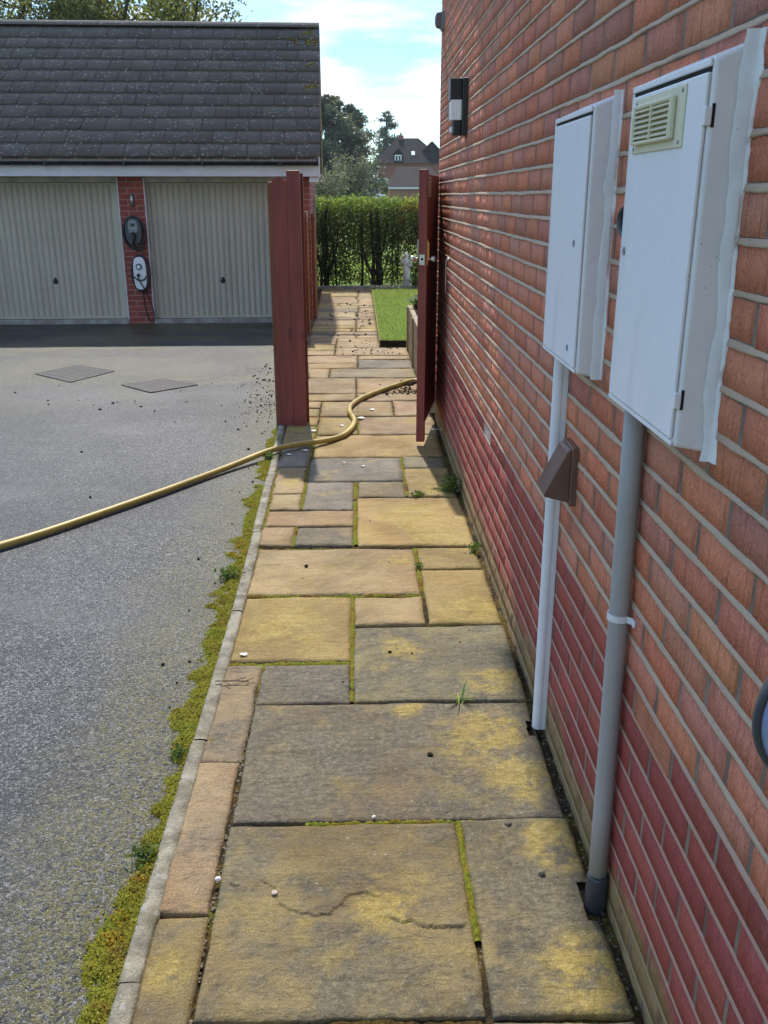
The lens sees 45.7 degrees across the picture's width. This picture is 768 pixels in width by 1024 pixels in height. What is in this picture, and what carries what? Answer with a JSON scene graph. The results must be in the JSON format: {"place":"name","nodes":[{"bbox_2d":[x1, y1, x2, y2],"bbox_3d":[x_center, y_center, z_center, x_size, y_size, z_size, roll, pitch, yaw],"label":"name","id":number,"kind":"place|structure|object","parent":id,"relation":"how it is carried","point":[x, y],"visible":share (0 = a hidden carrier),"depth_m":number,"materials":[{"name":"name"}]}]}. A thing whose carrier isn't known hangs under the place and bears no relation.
{"place":"outdoors","nodes":[
{"label":"outdoors","id":0,"kind":"place"},
{"bbox_2d":[0,320,313,1023],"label":"driveway","id":1,"kind":"structure","parent":0,"point":[98,620],"depth_m":3.92,"materials":[{"name":"grey asphalt"}]},
{"bbox_2d":[35,365,114,381],"bbox_3d":[-2.943,-1.318,8.661,0.684,0.009,0.598,13,23,33],"label":"manhole cover","id":2,"kind":"object","parent":1,"relation":"on","point":[74,373],"visible":1,"depth_m":8.64,"materials":[{"name":"metal"}]},
{"bbox_2d":[121,379,197,392],"bbox_3d":[-2.001,-1.136,8.136,0.489,0.009,0.493,-18,26,-42],"label":"manhole cover","id":3,"kind":"object","parent":1,"relation":"on","point":[151,386],"visible":1,"depth_m":8.10,"materials":[{"name":"metal"}]},
{"bbox_2d":[76,429,276,1023],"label":"kerb moss","id":4,"kind":"object","parent":1,"relation":"on","point":[107,945],"visible":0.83,"depth_m":2.29,"materials":[{"name":"green plant"}]},
{"bbox_2d":[125,840,159,867],"bbox_3d":[-0.612,0.865,2.315,0.085,0.034,0.099,-1,19,-2],"label":"weed","id":5,"kind":"object","parent":4,"relation":"on","point":[142,854],"visible":1,"depth_m":2.31,"materials":[{"name":"green plant"}]},
{"bbox_2d":[56,428,277,1023],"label":"moss fuzz","id":6,"kind":"object","parent":4,"relation":"on","point":[216,642],"visible":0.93,"depth_m":2.62,"materials":[{"name":"green plant"}]},
{"bbox_2d":[168,743,188,757],"bbox_3d":[-0.619,0.719,2.739,0.062,0.032,0.067,-1,19,-2],"label":"weed","id":7,"kind":"object","parent":6,"relation":"on","point":[178,752],"visible":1,"depth_m":2.73,"materials":[{"name":"green plant"}]},
{"bbox_2d":[214,565,244,580],"bbox_3d":[-0.677,0.268,4.009,0.139,0.053,0.123,-1,19,-2],"label":"weed","id":8,"kind":"object","parent":4,"relation":"on","point":[227,573],"visible":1,"depth_m":4.00,"materials":[{"name":"green plant"}]},
{"bbox_2d":[263,451,277,459],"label":"weed","id":9,"kind":"object","parent":4,"relation":"on","point":[270,456],"visible":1,"depth_m":5.80,"materials":[{"name":"green plant"}]},
{"bbox_2d":[0,378,416,549],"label":"hose","id":10,"kind":"object","parent":1,"relation":"on","point":[11,542],"visible":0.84,"depth_m":5.29,"materials":[{"name":"yellow rubber"}]},
{"bbox_2d":[14,303,469,707],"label":"soil crumbs","id":11,"kind":"object","parent":1,"relation":"on","point":[387,393],"visible":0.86,"depth_m":7.79,"materials":[{"name":"brown soil"}]},
{"bbox_2d":[267,182,280,423],"bbox_3d":[-0.770,-1.431,6.502,0.052,1.732,0.057,-1,19,-2],"label":"backing post","id":12,"kind":"object","parent":1,"relation":"on","point":[273,289],"visible":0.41,"depth_m":6.45,"materials":[{"name":"brown wood"}]},
{"bbox_2d":[304,212,317,333],"bbox_3d":[-0.880,-2.368,9.458,0.127,1.549,6.144,-1,19,-2],"label":"wooden fence","id":13,"kind":"object","parent":1,"relation":"on","point":[314,262],"visible":0.16,"depth_m":11.12,"materials":[{"name":"brown wood"}]},
{"bbox_2d":[0,0,441,161],"label":"sky","id":14,"kind":"structure","parent":0,"point":[378,56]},
{"bbox_2d":[128,204,417,982],"bbox_3d":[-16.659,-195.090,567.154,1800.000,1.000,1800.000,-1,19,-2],"label":"ground","id":15,"kind":"structure","parent":0,"point":[356,284],"depth_m":20.20,"materials":[{"name":"green plant"}]},
{"bbox_2d":[0,0,145,20],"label":"broadleaf tree","id":16,"kind":"object","parent":15,"relation":"on","point":[36,17],"visible":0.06,"depth_m":22.30,"materials":[{"name":"green plant"}]},
{"bbox_2d":[0,0,252,21],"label":"broadleaf tree","id":17,"kind":"object","parent":15,"relation":"on","point":[174,10],"visible":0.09,"depth_m":20.75,"materials":[{"name":"green plant"}]},
{"bbox_2d":[0,19,323,324],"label":"garage","id":18,"kind":"structure","parent":15,"relation":"on","point":[194,137],"depth_m":11.88,"materials":[{"name":"brick"}]},
{"bbox_2d":[0,182,127,318],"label":"door","id":19,"kind":"structure","parent":18,"relation":"in","point":[61,253],"depth_m":11.82,"materials":[{"name":"paint"}]},
{"bbox_2d":[129,194,134,205],"bbox_3d":[-3.199,-3.958,11.573,0.056,0.150,0.048,-1,19,-3],"label":"garage lamp","id":20,"kind":"object","parent":18,"relation":"attached to","point":[132,202],"visible":1,"depth_m":11.56,"materials":[{"name":"grey plastic"}]},
{"bbox_2d":[122,215,145,251],"bbox_3d":[-3.196,-3.556,11.664,0.290,0.448,0.143,-1,19,-3],"label":"ev charger","id":21,"kind":"object","parent":18,"relation":"attached to","point":[133,232],"visible":1,"depth_m":11.65,"materials":[{"name":"grey plastic"}]},
{"bbox_2d":[131,254,154,321],"bbox_3d":[-3.153,-2.913,11.894,0.257,0.868,0.135,-1,19,-3],"label":"ev charger","id":22,"kind":"object","parent":18,"relation":"attached to","point":[139,277],"visible":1,"depth_m":11.82,"materials":[{"name":"white plastic"}]},
{"bbox_2d":[145,182,271,317],"bbox_3d":[-2.127,-3.403,11.926,1.821,1.700,0.060,-1,19,-3],"label":"door","id":23,"kind":"structure","parent":18,"relation":"in","point":[209,242],"depth_m":11.91,"materials":[{"name":"paint"}]},
{"bbox_2d":[107,425,284,1023],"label":"kerb","id":24,"kind":"structure","parent":15,"relation":"on","point":[125,1000],"depth_m":2.50,"materials":[{"name":"concrete"}]},
{"bbox_2d":[272,177,293,425],"bbox_3d":[-0.709,-1.428,6.446,0.098,1.762,0.050,-1,19,-2],"label":"fence post","id":25,"kind":"object","parent":15,"relation":"on","point":[280,230],"visible":0.89,"depth_m":6.40,"materials":[{"name":"red wood"}]},
{"bbox_2d":[315,153,355,203],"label":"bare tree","id":26,"kind":"object","parent":15,"relation":"on","point":[325,188],"visible":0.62,"depth_m":51.47,"materials":[{"name":"green plant"}]},
{"bbox_2d":[320,93,382,204],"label":"conifer tree","id":27,"kind":"object","parent":15,"relation":"on","point":[343,132],"visible":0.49,"depth_m":76.66,"materials":[{"name":"green plant"}]},
{"bbox_2d":[330,144,377,216],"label":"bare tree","id":28,"kind":"object","parent":15,"relation":"on","point":[361,179],"visible":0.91,"depth_m":58.17,"materials":[{"name":"green plant"}]},
{"bbox_2d":[338,103,391,204],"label":"conifer tree","id":29,"kind":"object","parent":15,"relation":"on","point":[357,115],"visible":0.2,"depth_m":81.28,"materials":[{"name":"green plant"}]},
{"bbox_2d":[317,249,416,284],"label":"rough grass","id":30,"kind":"structure","parent":15,"relation":"on","point":[371,268],"depth_m":19.28,"materials":[{"name":"green plant"}]},
{"bbox_2d":[316,190,418,285],"bbox_3d":[0.388,-5.131,17.173,7.598,1.798,1.266,-1,19,-2],"label":"hedge","id":31,"kind":"object","parent":15,"relation":"on","point":[371,215],"visible":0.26,"depth_m":16.82,"materials":[{"name":"green plant"}]},
{"bbox_2d":[375,188,384,203],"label":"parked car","id":32,"kind":"object","parent":15,"relation":"on","point":[380,195],"visible":0.1,"depth_m":88.14,"materials":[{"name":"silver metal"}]},
{"bbox_2d":[369,110,398,177],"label":"conifer tree","id":33,"kind":"object","parent":15,"relation":"on","point":[387,140],"visible":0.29,"depth_m":118.04,"materials":[{"name":"green plant"}]},
{"bbox_2d":[379,181,388,193],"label":"shrub","id":34,"kind":"object","parent":15,"relation":"on","point":[384,190],"visible":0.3,"depth_m":90.14,"materials":[{"name":"green plant"}]},
{"bbox_2d":[375,133,438,196],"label":"brick house","id":35,"kind":"structure","parent":15,"relation":"on","point":[400,151],"depth_m":105.12,"materials":[{"name":"brick"}]},
{"bbox_2d":[387,167,437,212],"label":"outbuilding","id":36,"kind":"structure","parent":15,"relation":"on","point":[404,181],"depth_m":66.37,"materials":[{"name":"brick"}]},
{"bbox_2d":[434,0,767,1023],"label":"brick house","id":37,"kind":"structure","parent":15,"relation":"on","point":[686,906],"depth_m":1.96,"materials":[{"name":"brick"}]},
{"bbox_2d":[410,169,438,441],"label":"wooden gate","id":38,"kind":"structure","parent":37,"relation":"attached to","point":[427,257],"depth_m":5.97,"materials":[{"name":"red wood"}]},
{"bbox_2d":[435,10,444,31],"bbox_3d":[0.363,-3.185,5.916,0.060,0.110,0.110,-1,19,-2],"label":"sensor box","id":39,"kind":"object","parent":37,"relation":"attached to","point":[439,20],"visible":0.99,"depth_m":5.87,"materials":[{"name":"grey plastic"}]},
{"bbox_2d":[445,258,449,293],"bbox_3d":[0.400,-1.485,5.736,0.028,0.220,0.022,-1,19,-2],"label":"wall hook","id":40,"kind":"object","parent":37,"relation":"attached to","point":[447,259],"depth_m":5.73,"materials":[{"name":"metal"}]},
{"bbox_2d":[448,77,468,135],"bbox_3d":[0.385,-2.100,4.736,0.096,0.272,0.124,-1,19,-2],"label":"wall lamp","id":41,"kind":"object","parent":37,"relation":"attached to","point":[458,88],"visible":1,"depth_m":4.69,"materials":[{"name":"black plastic"}]},
{"bbox_2d":[532,357,568,729],"bbox_3d":[0.485,0.116,2.678,0.038,1.182,0.039,-1,19,-2],"label":"conduit","id":42,"kind":"object","parent":37,"relation":"attached to","point":[556,437],"visible":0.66,"depth_m":2.67,"materials":[{"name":"white plastic"}]},
{"bbox_2d":[537,438,579,505],"bbox_3d":[0.467,-0.108,2.454,0.089,0.160,0.116,-1,19,-2],"label":"vent hood","id":43,"kind":"object","parent":37,"relation":"attached to","point":[557,479],"visible":1,"depth_m":2.41,"materials":[{"name":"brown plastic"}]},
{"bbox_2d":[543,89,624,379],"bbox_3d":[0.483,-0.670,2.233,0.090,0.629,0.400,-1,19,-2],"label":"meter box","id":44,"kind":"object","parent":37,"relation":"attached to","point":[585,169],"visible":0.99,"depth_m":2.11,"materials":[{"name":"white plastic"}]},
{"bbox_2d":[543,115,591,367],"bbox_3d":[0.442,-0.659,2.238,0.008,0.550,0.367,-1,19,-2],"label":"door","id":45,"kind":"structure","parent":44,"relation":"in","point":[572,141],"depth_m":2.20,"materials":[{"name":"white plastic"}]},
{"bbox_2d":[584,409,644,916],"bbox_3d":[0.499,0.376,1.987,0.051,1.251,0.087,-1,19,-2],"label":"downpipe","id":46,"kind":"object","parent":37,"relation":"attached to","point":[619,619],"visible":0.91,"depth_m":1.95,"materials":[{"name":"grey plastic"}]},
{"bbox_2d":[616,205,623,236],"bbox_3d":[0.504,-0.582,1.826,0.053,0.066,0.066,-5,20,-13],"label":"pipe outlet","id":47,"kind":"object","parent":37,"relation":"attached to","point":[619,223],"visible":0.17,"depth_m":1.84,"materials":[{"name":"grey plastic"}]},
{"bbox_2d":[608,27,767,464],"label":"meter box","id":48,"kind":"object","parent":37,"relation":"attached to","point":[691,127],"visible":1,"depth_m":1.44,"materials":[{"name":"white plastic"}]},
{"bbox_2d":[609,72,710,437],"bbox_3d":[0.454,-0.435,1.568,0.019,0.540,0.374,-1,19,-2],"label":"door","id":49,"kind":"structure","parent":48,"relation":"in","point":[667,133],"depth_m":1.52,"materials":[{"name":"white plastic"}]},
{"bbox_2d":[752,677,767,767],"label":"mirror","id":50,"kind":"object","parent":37,"relation":"attached to","point":[760,725],"visible":1,"depth_m":0.88,"materials":[{"name":"grey plastic"}]},
{"bbox_2d":[307,289,382,347],"bbox_3d":[-0.672,-2.986,13.503,1.120,0.016,7.100,-1,19,-2],"label":"path bed","id":51,"kind":"object","parent":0,"point":[318,293],"visible":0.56,"depth_m":12.98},
{"bbox_2d":[317,286,413,288],"bbox_3d":[0.701,-4.092,16.675,4.050,0.085,0.100,-1,19,-2],"label":"stone edging","id":52,"kind":"object","parent":51,"relation":"on","point":[339,287],"depth_m":16.58,"materials":[{"name":"stone"}]},
{"bbox_2d":[372,292,379,345],"bbox_3d":[-0.127,-2.850,13.042,0.010,0.095,5.890,-1,19,-2],"label":"lawn edging","id":53,"kind":"object","parent":51,"relation":"on","point":[376,320],"visible":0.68,"depth_m":11.86,"materials":[{"name":"beige stone"}]},
{"bbox_2d":[131,289,644,1023],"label":"path","id":54,"kind":"structure","parent":0,"point":[359,923],"depth_m":2.58,"materials":[{"name":"stone"}]},
{"bbox_2d":[215,677,252,685],"bbox_3d":[-0.509,0.578,3.121,0.132,0.011,0.038,-6,20,-18],"label":"twig","id":55,"kind":"object","parent":54,"relation":"on","point":[237,680],"visible":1,"depth_m":3.12,"materials":[{"name":"brown wood"}]},
{"bbox_2d":[286,170,309,425],"bbox_3d":[-0.605,-1.456,6.462,0.106,1.804,0.114,-1,19,-2],"label":"gate post","id":56,"kind":"object","parent":54,"relation":"on","point":[295,215],"visible":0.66,"depth_m":6.40,"materials":[{"name":"red wood"}]},
{"bbox_2d":[209,395,480,941],"bbox_3d":[-0.249,-0.005,4.871,0.850,0.027,5.980,-1,19,-2],"label":"joint moss","id":57,"kind":"object","parent":54,"relation":"on","point":[470,897],"visible":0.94,"depth_m":3.28,"materials":[{"name":"green plant"}]},
{"bbox_2d":[413,562,424,569],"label":"weed","id":58,"kind":"object","parent":57,"relation":"on","point":[417,565],"visible":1,"depth_m":4.11,"materials":[{"name":"green plant"}]},
{"bbox_2d":[160,541,638,1023],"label":"joint grit","id":59,"kind":"object","parent":54,"relation":"on","point":[215,898],"visible":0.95,"depth_m":2.36,"materials":[{"name":"stone"}]},
{"bbox_2d":[409,489,431,497],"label":"weed","id":60,"kind":"object","parent":54,"relation":"on","point":[418,494],"visible":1,"depth_m":5.09,"materials":[{"name":"green plant"}]},
{"bbox_2d":[406,305,434,413],"bbox_3d":[1.325,-1.509,8.483,2.078,0.463,3.220,-1,19,-2],"label":"raised planter","id":61,"kind":"object","parent":54,"relation":"on","point":[411,334],"visible":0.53,"depth_m":8.99,"materials":[{"name":"wood"}]},
{"bbox_2d":[405,294,417,310],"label":"flowering plant","id":62,"kind":"object","parent":61,"relation":"on","point":[414,302],"visible":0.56,"depth_m":9.57,"materials":[{"name":"green plant"}]},
{"bbox_2d":[437,473,461,494],"bbox_3d":[0.368,-0.157,5.155,0.146,0.108,0.152,-1,19,-2],"label":"weed","id":63,"kind":"object","parent":54,"relation":"on","point":[451,480],"visible":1,"depth_m":5.14,"materials":[{"name":"green plant"}]},
{"bbox_2d":[448,680,475,703],"bbox_3d":[0.260,0.607,2.991,0.138,0.077,0.090,-15,24,-36],"label":"grass tuft","id":64,"kind":"object","parent":54,"relation":"on","point":[462,694],"visible":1,"depth_m":3.02,"materials":[{"name":"green plant"}]},
{"bbox_2d":[464,540,481,552],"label":"weed","id":65,"kind":"object","parent":54,"relation":"on","point":[475,545],"visible":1,"depth_m":4.29,"materials":[{"name":"green plant"}]},
{"bbox_2d":[504,821,510,825],"bbox_3d":[0.329,0.829,2.424,0.020,0.015,0.016,-1,19,-2],"label":"pebble","id":66,"kind":"object","parent":54,"relation":"on","point":[507,823],"visible":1,"depth_m":2.42,"materials":[{"name":"stone"}]},
{"bbox_2d":[526,728,543,740],"bbox_3d":[0.462,0.714,2.881,0.082,0.017,0.120,-1,19,-2],"label":"soil pocket","id":67,"kind":"object","parent":54,"relation":"on","point":[539,733],"visible":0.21,"depth_m":2.89,"materials":[{"name":"black soil"}]},
{"bbox_2d":[538,870,544,875],"bbox_3d":[0.388,0.889,2.250,0.018,0.014,0.016,-1,19,-2],"label":"pebble","id":68,"kind":"object","parent":54,"relation":"on","point":[541,872],"visible":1,"depth_m":2.25,"materials":[{"name":"stone"}]},
{"bbox_2d":[372,288,417,346],"bbox_3d":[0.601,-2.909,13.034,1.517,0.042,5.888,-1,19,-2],"label":"lawn","id":69,"kind":"structure","parent":0,"point":[391,318],"depth_m":12.76,"materials":[{"name":"green plant"}]},
{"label":"flower bed","id":70,"kind":"structure","parent":0,"visible":0},
{"bbox_2d":[355,285,417,289],"bbox_3d":[0.165,-3.929,15.999,1.330,0.111,0.405,-1,19,-2],"label":"edging","id":71,"kind":"object","parent":70,"relation":"on","point":[395,287],"visible":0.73,"depth_m":15.99,"materials":[{"name":"grey stone"}]},
{"bbox_2d":[400,252,411,286],"bbox_3d":[0.401,-4.295,16.252,0.183,0.645,0.168,12,23,32],"label":"garden statue","id":72,"kind":"object","parent":70,"relation":"on","point":[405,261],"visible":0.9,"depth_m":16.20,"materials":[{"name":"stone"}]},
{"bbox_2d":[407,273,417,288],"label":"leafy plant","id":73,"kind":"object","parent":70,"relation":"on","point":[415,281],"visible":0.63,"depth_m":16.08,"materials":[{"name":"green plant"}]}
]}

